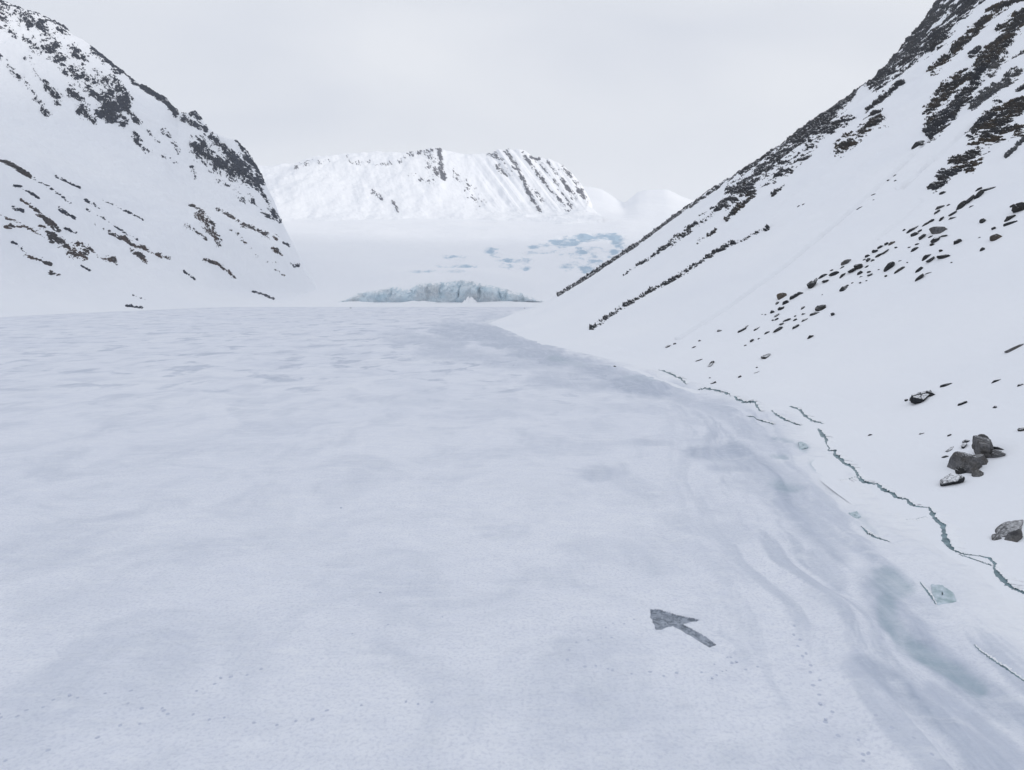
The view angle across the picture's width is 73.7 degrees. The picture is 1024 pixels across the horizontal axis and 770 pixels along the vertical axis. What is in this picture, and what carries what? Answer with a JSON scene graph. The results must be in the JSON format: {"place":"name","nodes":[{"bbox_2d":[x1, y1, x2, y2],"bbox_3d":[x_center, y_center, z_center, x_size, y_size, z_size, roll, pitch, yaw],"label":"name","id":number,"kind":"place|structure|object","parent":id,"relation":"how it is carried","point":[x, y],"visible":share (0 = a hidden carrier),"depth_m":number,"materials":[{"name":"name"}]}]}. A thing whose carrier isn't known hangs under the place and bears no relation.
{"place":"outdoors","nodes":[
{"label":"outdoors","id":0,"kind":"place"},
{"bbox_2d":[0,1,315,316],"bbox_3d":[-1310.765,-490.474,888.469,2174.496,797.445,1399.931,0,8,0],"label":"mountain","id":1,"kind":"structure","parent":0,"point":[113,163],"depth_m":916.96,"materials":[{"name":"snow"}]},
{"bbox_2d":[0,159,31,178],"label":"rock outcrop","id":2,"kind":"object","parent":1,"relation":"on","point":[22,171],"visible":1,"depth_m":742.05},
{"bbox_2d":[3,223,44,237],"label":"rock outcrop","id":3,"kind":"object","parent":1,"relation":"on","point":[9,225],"visible":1,"depth_m":698.56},
{"bbox_2d":[10,67,50,116],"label":"rock outcrop","id":4,"kind":"object","parent":1,"relation":"on","point":[45,111],"visible":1,"depth_m":1027.97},
{"bbox_2d":[22,34,41,55],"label":"rock outcrop","id":5,"kind":"object","parent":1,"relation":"on","point":[30,42],"visible":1,"depth_m":1103.22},
{"bbox_2d":[0,0,69,38],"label":"rock outcrop","id":6,"kind":"object","parent":1,"relation":"on","point":[43,21],"visible":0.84,"depth_m":1165.82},
{"bbox_2d":[25,254,52,265],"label":"rock outcrop","id":7,"kind":"object","parent":1,"relation":"on","point":[48,263],"visible":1,"depth_m":703.26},
{"bbox_2d":[20,198,60,231],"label":"rock outcrop","id":8,"kind":"object","parent":1,"relation":"on","point":[52,224],"visible":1,"depth_m":736.21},
{"bbox_2d":[27,12,61,52],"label":"rock outcrop","id":9,"kind":"object","parent":1,"relation":"on","point":[55,45],"visible":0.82,"depth_m":1142.58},
{"bbox_2d":[41,79,61,105],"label":"rock outcrop","id":10,"kind":"object","parent":1,"relation":"on","point":[52,92],"visible":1,"depth_m":1050.54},
{"bbox_2d":[40,44,66,65],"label":"rock outcrop","id":11,"kind":"object","parent":1,"relation":"on","point":[49,49],"visible":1,"depth_m":1107.79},
{"bbox_2d":[45,230,89,260],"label":"rock outcrop","id":12,"kind":"object","parent":1,"relation":"on","point":[55,238],"visible":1,"depth_m":741.53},
{"bbox_2d":[55,54,94,91],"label":"rock outcrop","id":13,"kind":"object","parent":1,"relation":"on","point":[76,75],"visible":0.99,"depth_m":1108.29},
{"bbox_2d":[65,84,89,114],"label":"rock outcrop","id":14,"kind":"object","parent":1,"relation":"on","point":[75,95],"visible":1,"depth_m":1065.89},
{"bbox_2d":[67,42,88,65],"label":"rock outcrop","id":15,"kind":"object","parent":1,"relation":"on","point":[75,54],"visible":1,"depth_m":1151.10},
{"bbox_2d":[75,108,97,124],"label":"rock outcrop","id":16,"kind":"object","parent":1,"relation":"on","point":[78,112],"visible":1,"depth_m":1048.70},
{"bbox_2d":[74,240,117,264],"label":"rock outcrop","id":17,"kind":"object","parent":1,"relation":"on","point":[111,259],"visible":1,"depth_m":770.35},
{"bbox_2d":[82,85,115,105],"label":"rock outcrop","id":18,"kind":"object","parent":1,"relation":"on","point":[93,93],"visible":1,"depth_m":1096.52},
{"bbox_2d":[90,68,114,95],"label":"rock outcrop","id":19,"kind":"object","parent":1,"relation":"on","point":[110,92],"visible":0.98,"depth_m":1128.58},
{"bbox_2d":[89,45,122,74],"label":"rock outcrop","id":20,"kind":"object","parent":1,"relation":"on","point":[106,60],"visible":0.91,"depth_m":1199.84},
{"bbox_2d":[94,92,133,119],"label":"rock outcrop","id":21,"kind":"object","parent":1,"relation":"on","point":[112,106],"visible":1,"depth_m":1097.48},
{"bbox_2d":[103,74,129,99],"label":"rock outcrop","id":22,"kind":"object","parent":1,"relation":"on","point":[106,79],"visible":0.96,"depth_m":1142.34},
{"bbox_2d":[105,111,128,127],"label":"rock outcrop","id":23,"kind":"object","parent":1,"relation":"on","point":[113,117],"visible":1,"depth_m":1081.82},
{"bbox_2d":[108,230,141,248],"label":"rock outcrop","id":24,"kind":"object","parent":1,"relation":"on","point":[124,238],"visible":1,"depth_m":819.14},
{"bbox_2d":[122,105,142,124],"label":"rock outcrop","id":25,"kind":"object","parent":1,"relation":"on","point":[136,120],"visible":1,"depth_m":1116.65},
{"bbox_2d":[129,248,147,263],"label":"rock outcrop","id":26,"kind":"object","parent":1,"relation":"on","point":[140,255],"visible":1,"depth_m":820.01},
{"bbox_2d":[131,130,149,153],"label":"rock outcrop","id":27,"kind":"object","parent":1,"relation":"on","point":[136,140],"visible":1,"depth_m":1078.83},
{"bbox_2d":[142,245,170,259],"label":"rock outcrop","id":28,"kind":"object","parent":1,"relation":"on","point":[158,254],"visible":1,"depth_m":838.00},
{"bbox_2d":[138,84,178,117],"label":"rock outcrop","id":29,"kind":"object","parent":1,"relation":"on","point":[163,99],"visible":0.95,"depth_m":1214.92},
{"bbox_2d":[179,112,207,132],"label":"rock outcrop","id":30,"kind":"object","parent":1,"relation":"on","point":[195,124],"visible":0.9,"depth_m":1201.27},
{"bbox_2d":[188,110,201,121],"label":"rock outcrop","id":31,"kind":"object","parent":1,"relation":"on","point":[195,113],"visible":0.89,"depth_m":1224.65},
{"bbox_2d":[194,208,221,246],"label":"rock outcrop","id":32,"kind":"object","parent":1,"relation":"on","point":[202,217],"visible":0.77,"depth_m":919.45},
{"bbox_2d":[202,258,235,278],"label":"rock outcrop","id":33,"kind":"object","parent":1,"relation":"on","point":[216,263],"visible":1,"depth_m":902.81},
{"bbox_2d":[189,133,251,187],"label":"rock outcrop","id":34,"kind":"object","parent":1,"relation":"on","point":[221,163],"visible":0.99,"depth_m":1159.20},
{"bbox_2d":[207,132,235,162],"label":"rock outcrop","id":35,"kind":"object","parent":1,"relation":"on","point":[221,145],"visible":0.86,"depth_m":1198.60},
{"bbox_2d":[234,140,253,164],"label":"rock outcrop","id":36,"kind":"object","parent":1,"relation":"on","point":[242,148],"visible":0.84,"depth_m":1219.57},
{"bbox_2d":[225,149,265,190],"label":"rock outcrop","id":37,"kind":"object","parent":1,"relation":"on","point":[239,165],"visible":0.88,"depth_m":1175.68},
{"bbox_2d":[243,154,264,182],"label":"rock outcrop","id":38,"kind":"object","parent":1,"relation":"on","point":[254,165],"visible":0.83,"depth_m":1212.42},
{"bbox_2d":[240,221,278,240],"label":"rock outcrop","id":39,"kind":"object","parent":1,"relation":"on","point":[257,230],"visible":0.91,"depth_m":1005.70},
{"bbox_2d":[248,193,274,220],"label":"rock outcrop","id":40,"kind":"object","parent":1,"relation":"on","point":[254,203],"visible":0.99,"depth_m":1119.10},
{"bbox_2d":[255,180,281,223],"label":"rock outcrop","id":41,"kind":"object","parent":1,"relation":"on","point":[273,212],"visible":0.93,"depth_m":1165.72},
{"bbox_2d":[257,148,601,224],"bbox_3d":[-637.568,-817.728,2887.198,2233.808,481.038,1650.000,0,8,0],"label":"mountain","id":42,"kind":"structure","parent":0,"point":[338,187],"depth_m":2936.17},
{"bbox_2d":[424,152,439,176],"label":"rock outcrop","id":43,"kind":"object","parent":42,"relation":"on","point":[436,172],"visible":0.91,"depth_m":3020.02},
{"bbox_2d":[435,148,446,180],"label":"rock outcrop","id":44,"kind":"object","parent":42,"relation":"on","point":[442,173],"visible":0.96,"depth_m":3030.39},
{"bbox_2d":[486,151,512,176],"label":"rock outcrop","id":45,"kind":"object","parent":42,"relation":"on","point":[498,166],"visible":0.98,"depth_m":3068.60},
{"bbox_2d":[503,148,521,171],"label":"rock outcrop","id":46,"kind":"object","parent":42,"relation":"on","point":[512,161],"visible":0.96,"depth_m":3078.33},
{"bbox_2d":[518,171,541,212],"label":"rock outcrop","id":47,"kind":"object","parent":42,"relation":"on","point":[522,178],"visible":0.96,"depth_m":2981.62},
{"bbox_2d":[522,151,547,186],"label":"rock outcrop","id":48,"kind":"object","parent":42,"relation":"on","point":[531,164],"visible":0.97,"depth_m":3055.62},
{"bbox_2d":[546,160,575,199],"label":"rock outcrop","id":49,"kind":"object","parent":42,"relation":"on","point":[567,187],"visible":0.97,"depth_m":3032.53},
{"bbox_2d":[558,165,587,201],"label":"rock outcrop","id":50,"kind":"object","parent":42,"relation":"on","point":[579,190],"visible":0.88,"depth_m":3053.62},
{"bbox_2d":[230,186,694,306],"bbox_3d":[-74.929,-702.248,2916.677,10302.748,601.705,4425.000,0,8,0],"label":"glacier","id":51,"kind":"object","parent":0,"point":[347,259],"visible":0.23,"depth_m":1564.97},
{"bbox_2d":[335,280,543,302],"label":"glacier front","id":52,"kind":"object","parent":51,"relation":"on","point":[465,291],"visible":0.96,"depth_m":895.54,"materials":[{"name":"blue"}]},
{"bbox_2d":[2,0,935,201],"label":"sky","id":53,"kind":"structure","parent":0,"point":[631,97],"materials":[{"name":"white"}]},
{"bbox_2d":[0,307,1023,769],"bbox_3d":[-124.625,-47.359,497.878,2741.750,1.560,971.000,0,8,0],"label":"frozen lake","id":54,"kind":"structure","parent":0,"point":[180,527],"depth_m":60.73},
{"bbox_2d":[3,668,262,761],"bbox_3d":[-21.404,19.374,40.269,13.840,0.107,1.552,-8,11,-42],"label":"footprint trail","id":55,"kind":"object","parent":54,"relation":"on","point":[119,725],"visible":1,"depth_m":39.30,"materials":[{"name":"snow"}]},
{"bbox_2d":[126,701,432,725],"bbox_3d":[-14.007,19.373,40.329,18.535,0.104,2.457,0,8,0],"label":"footprint trail","id":56,"kind":"object","parent":54,"relation":"on","point":[209,719],"visible":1,"depth_m":40.27,"materials":[{"name":"snow"}]},
{"bbox_2d":[659,369,689,383],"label":"ice crack","id":57,"kind":"object","parent":54,"relation":"on","point":[674,374],"visible":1,"depth_m":189.42,"materials":[{"name":"white"}]},
{"bbox_2d":[633,603,734,658],"bbox_3d":[12.449,17.945,50.368,8.735,0.408,6.645,5,10,29],"label":"snow arrow","id":58,"kind":"object","parent":54,"relation":"on","point":[691,630],"visible":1,"depth_m":50.25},
{"bbox_2d":[734,396,763,410],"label":"ice crack","id":59,"kind":"object","parent":54,"relation":"on","point":[757,404],"visible":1,"depth_m":147.42,"materials":[{"name":"white"}]},
{"bbox_2d":[771,410,800,425],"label":"ice crack","id":60,"kind":"object","parent":54,"relation":"on","point":[779,415],"visible":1,"depth_m":128.38,"materials":[{"name":"white"}]},
{"bbox_2d":[792,625,865,755],"bbox_3d":[19.367,18.904,43.863,1.458,0.265,14.226,1,8,8],"label":"footprint trail","id":61,"kind":"object","parent":54,"relation":"on","point":[831,711],"visible":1,"depth_m":43.39,"materials":[{"name":"snow"}]},
{"bbox_2d":[861,526,889,541],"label":"ice crack","id":62,"kind":"object","parent":54,"relation":"on","point":[867,531],"visible":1,"depth_m":68.61,"materials":[{"name":"white"}]},
{"bbox_2d":[818,428,1023,593],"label":"ice crack","id":63,"kind":"object","parent":54,"relation":"on","point":[950,540],"visible":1,"depth_m":72.42,"materials":[{"name":"white"}]},
{"bbox_2d":[920,582,936,603],"bbox_3d":[34.536,17.128,56.160,0.768,0.215,4.053,2,9,15],"label":"ice crack","id":64,"kind":"object","parent":54,"relation":"on","point":[928,591],"visible":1,"depth_m":56.15,"materials":[{"name":"white"}]},
{"bbox_2d":[931,584,955,604],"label":"ice slab","id":65,"kind":"structure","parent":54,"relation":"on","point":[947,596],"depth_m":55.39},
{"bbox_2d":[975,645,1023,680],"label":"ice crack","id":66,"kind":"object","parent":54,"relation":"on","point":[1005,666],"visible":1,"depth_m":45.18,"materials":[{"name":"white"}]},
{"bbox_2d":[491,0,1023,604],"bbox_3d":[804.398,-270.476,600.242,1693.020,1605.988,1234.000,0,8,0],"label":"mountain","id":67,"kind":"structure","parent":0,"point":[867,358],"depth_m":210.39,"materials":[{"name":"snow"}]},
{"bbox_2d":[556,249,625,296],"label":"rock outcrop","id":68,"kind":"object","parent":67,"relation":"on","point":[591,273],"visible":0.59,"depth_m":586.58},
{"bbox_2d":[589,308,621,329],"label":"rock outcrop","id":69,"kind":"object","parent":67,"relation":"on","point":[605,317],"visible":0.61,"depth_m":330.94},
{"bbox_2d":[622,275,681,308],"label":"rock outcrop","id":70,"kind":"object","parent":67,"relation":"on","point":[648,291],"visible":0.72,"depth_m":345.56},
{"bbox_2d":[639,242,671,264],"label":"rock outcrop","id":71,"kind":"object","parent":67,"relation":"on","point":[664,247],"visible":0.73,"depth_m":421.84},
{"bbox_2d":[626,204,689,252],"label":"rock outcrop","id":72,"kind":"object","parent":67,"relation":"on","point":[648,235],"visible":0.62,"depth_m":679.40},
{"bbox_2d":[668,200,727,245],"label":"rock outcrop","id":73,"kind":"object","parent":67,"relation":"on","point":[720,206],"visible":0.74,"depth_m":429.36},
{"bbox_2d":[677,239,735,277],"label":"rock outcrop","id":74,"kind":"object","parent":67,"relation":"on","point":[720,249],"visible":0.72,"depth_m":342.67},
{"bbox_2d":[689,173,736,207],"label":"rock outcrop","id":75,"kind":"object","parent":67,"relation":"on","point":[696,201],"visible":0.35,"depth_m":725.77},
{"bbox_2d":[717,179,755,209],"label":"rock outcrop","id":76,"kind":"object","parent":67,"relation":"on","point":[746,188],"visible":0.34,"depth_m":433.97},
{"bbox_2d":[723,189,756,221],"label":"rock outcrop","id":77,"kind":"object","parent":67,"relation":"on","point":[739,205],"visible":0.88,"depth_m":401.70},
{"bbox_2d":[724,163,775,193],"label":"rock outcrop","id":78,"kind":"object","parent":67,"relation":"on","point":[732,189],"visible":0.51,"depth_m":464.86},
{"bbox_2d":[730,223,769,244],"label":"rock outcrop","id":79,"kind":"object","parent":67,"relation":"on","point":[764,229],"visible":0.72,"depth_m":332.94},
{"bbox_2d":[736,139,789,176],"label":"rock outcrop","id":80,"kind":"object","parent":67,"relation":"on","point":[747,168],"visible":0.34,"depth_m":605.45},
{"bbox_2d":[758,148,811,186],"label":"rock outcrop","id":81,"kind":"object","parent":67,"relation":"on","point":[780,171],"visible":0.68,"depth_m":414.18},
{"bbox_2d":[752,125,823,179],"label":"rock outcrop","id":82,"kind":"object","parent":67,"relation":"on","point":[777,156],"visible":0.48,"depth_m":513.32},
{"bbox_2d":[789,406,824,423],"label":"ice crack","id":83,"kind":"object","parent":67,"relation":"on","point":[805,413],"visible":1,"depth_m":131.84,"materials":[{"name":"white"}]},
{"bbox_2d":[786,101,843,143],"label":"rock outcrop","id":84,"kind":"object","parent":67,"relation":"on","point":[803,129],"visible":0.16,"depth_m":591.21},
{"bbox_2d":[804,114,856,153],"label":"rock outcrop","id":85,"kind":"object","parent":67,"relation":"on","point":[829,129],"visible":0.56,"depth_m":441.09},
{"bbox_2d":[808,93,855,135],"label":"rock outcrop","id":86,"kind":"object","parent":67,"relation":"on","point":[817,123],"visible":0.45,"depth_m":535.75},
{"bbox_2d":[832,82,866,110],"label":"rock outcrop","id":87,"kind":"object","parent":67,"relation":"on","point":[853,92],"visible":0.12,"depth_m":598.91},
{"bbox_2d":[830,108,885,157],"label":"rock outcrop","id":88,"kind":"object","parent":67,"relation":"on","point":[871,122],"visible":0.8,"depth_m":393.41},
{"bbox_2d":[865,79,904,112],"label":"rock outcrop","id":89,"kind":"object","parent":67,"relation":"on","point":[896,84],"visible":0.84,"depth_m":420.38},
{"bbox_2d":[874,35,912,77],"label":"rock outcrop","id":90,"kind":"object","parent":67,"relation":"on","point":[896,56],"visible":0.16,"depth_m":811.25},
{"bbox_2d":[865,34,942,92],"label":"rock outcrop","id":91,"kind":"object","parent":67,"relation":"on","point":[876,81],"visible":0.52,"depth_m":521.43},
{"bbox_2d":[909,390,931,403],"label":"boulder","id":92,"kind":"object","parent":67,"relation":"on","point":[919,397],"visible":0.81,"depth_m":121.51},
{"bbox_2d":[899,0,958,60],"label":"rock outcrop","id":93,"kind":"object","parent":67,"relation":"on","point":[927,23],"visible":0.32,"depth_m":775.57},
{"bbox_2d":[929,226,946,233],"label":"boulder","id":94,"kind":"object","parent":67,"relation":"on","point":[937,230],"visible":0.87,"depth_m":210.47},
{"bbox_2d":[926,162,961,191],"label":"rock outcrop","id":95,"kind":"object","parent":67,"relation":"on","point":[943,175],"visible":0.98,"depth_m":250.25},
{"bbox_2d":[919,68,973,125],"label":"rock outcrop","id":96,"kind":"object","parent":67,"relation":"on","point":[944,89],"visible":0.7,"depth_m":349.98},
{"bbox_2d":[940,473,964,485],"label":"boulder","id":97,"kind":"object","parent":67,"relation":"on","point":[951,479],"visible":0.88,"depth_m":83.03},
{"bbox_2d":[921,0,984,53],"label":"rock outcrop","id":98,"kind":"object","parent":67,"relation":"on","point":[939,32],"visible":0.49,"depth_m":530.16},
{"bbox_2d":[922,50,986,142],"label":"rock outcrop","id":99,"kind":"object","parent":67,"relation":"on","point":[950,110],"visible":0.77,"depth_m":324.30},
{"bbox_2d":[947,451,981,472],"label":"boulder","id":100,"kind":"object","parent":67,"relation":"on","point":[967,462],"visible":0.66,"depth_m":86.66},
{"bbox_2d":[962,152,983,172],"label":"rock outcrop","id":101,"kind":"object","parent":67,"relation":"on","point":[971,164],"visible":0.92,"depth_m":245.97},
{"bbox_2d":[967,45,981,58],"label":"rock outcrop","id":102,"kind":"object","parent":67,"relation":"on","point":[975,49],"visible":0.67,"depth_m":381.07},
{"bbox_2d":[926,0,1023,75],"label":"rock outcrop","id":103,"kind":"object","parent":67,"relation":"on","point":[959,43],"visible":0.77,"depth_m":413.05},
{"bbox_2d":[971,467,983,476],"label":"boulder","id":104,"kind":"object","parent":67,"relation":"on","point":[975,472],"visible":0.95,"depth_m":84.01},
{"bbox_2d":[974,454,987,464],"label":"boulder","id":105,"kind":"object","parent":67,"relation":"on","point":[982,458],"visible":0.41,"depth_m":86.67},
{"bbox_2d":[971,434,993,457],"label":"boulder","id":106,"kind":"object","parent":67,"relation":"on","point":[982,444],"visible":0.64,"depth_m":88.53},
{"bbox_2d":[965,96,1001,140],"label":"rock outcrop","id":107,"kind":"object","parent":67,"relation":"on","point":[988,114],"visible":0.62,"depth_m":281.95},
{"bbox_2d":[947,123,1023,169],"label":"rock outcrop","id":108,"kind":"object","parent":67,"relation":"on","point":[986,137],"visible":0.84,"depth_m":256.92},
{"bbox_2d":[966,66,1022,110],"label":"rock outcrop","id":109,"kind":"object","parent":67,"relation":"on","point":[982,97],"visible":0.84,"depth_m":308.14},
{"bbox_2d":[984,46,1007,77],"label":"rock outcrop","id":110,"kind":"object","parent":67,"relation":"on","point":[994,64],"visible":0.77,"depth_m":339.92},
{"bbox_2d":[969,89,1023,136],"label":"rock outcrop","id":111,"kind":"object","parent":67,"relation":"on","point":[1014,107],"visible":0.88,"depth_m":270.29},
{"bbox_2d":[990,449,1005,457],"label":"boulder","id":112,"kind":"object","parent":67,"relation":"on","point":[994,453],"visible":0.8,"depth_m":86.72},
{"bbox_2d":[973,7,1023,67],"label":"rock outcrop","id":113,"kind":"object","parent":67,"relation":"on","point":[993,49],"visible":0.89,"depth_m":363.23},
{"bbox_2d":[995,520,1023,536],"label":"boulder","id":114,"kind":"object","parent":67,"relation":"on","point":[1004,529],"visible":0.68,"depth_m":68.90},
{"bbox_2d":[1004,529,1022,541],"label":"boulder","id":115,"kind":"object","parent":67,"relation":"on","point":[1015,535],"visible":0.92,"depth_m":66.51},
{"bbox_2d":[1004,136,1023,157],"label":"rock outcrop","id":116,"kind":"object","parent":67,"relation":"on","point":[1008,153],"visible":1,"depth_m":235.67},
{"bbox_2d":[1011,202,1023,212],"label":"boulder","id":117,"kind":"object","parent":67,"relation":"on","point":[1017,207],"visible":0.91,"depth_m":190.14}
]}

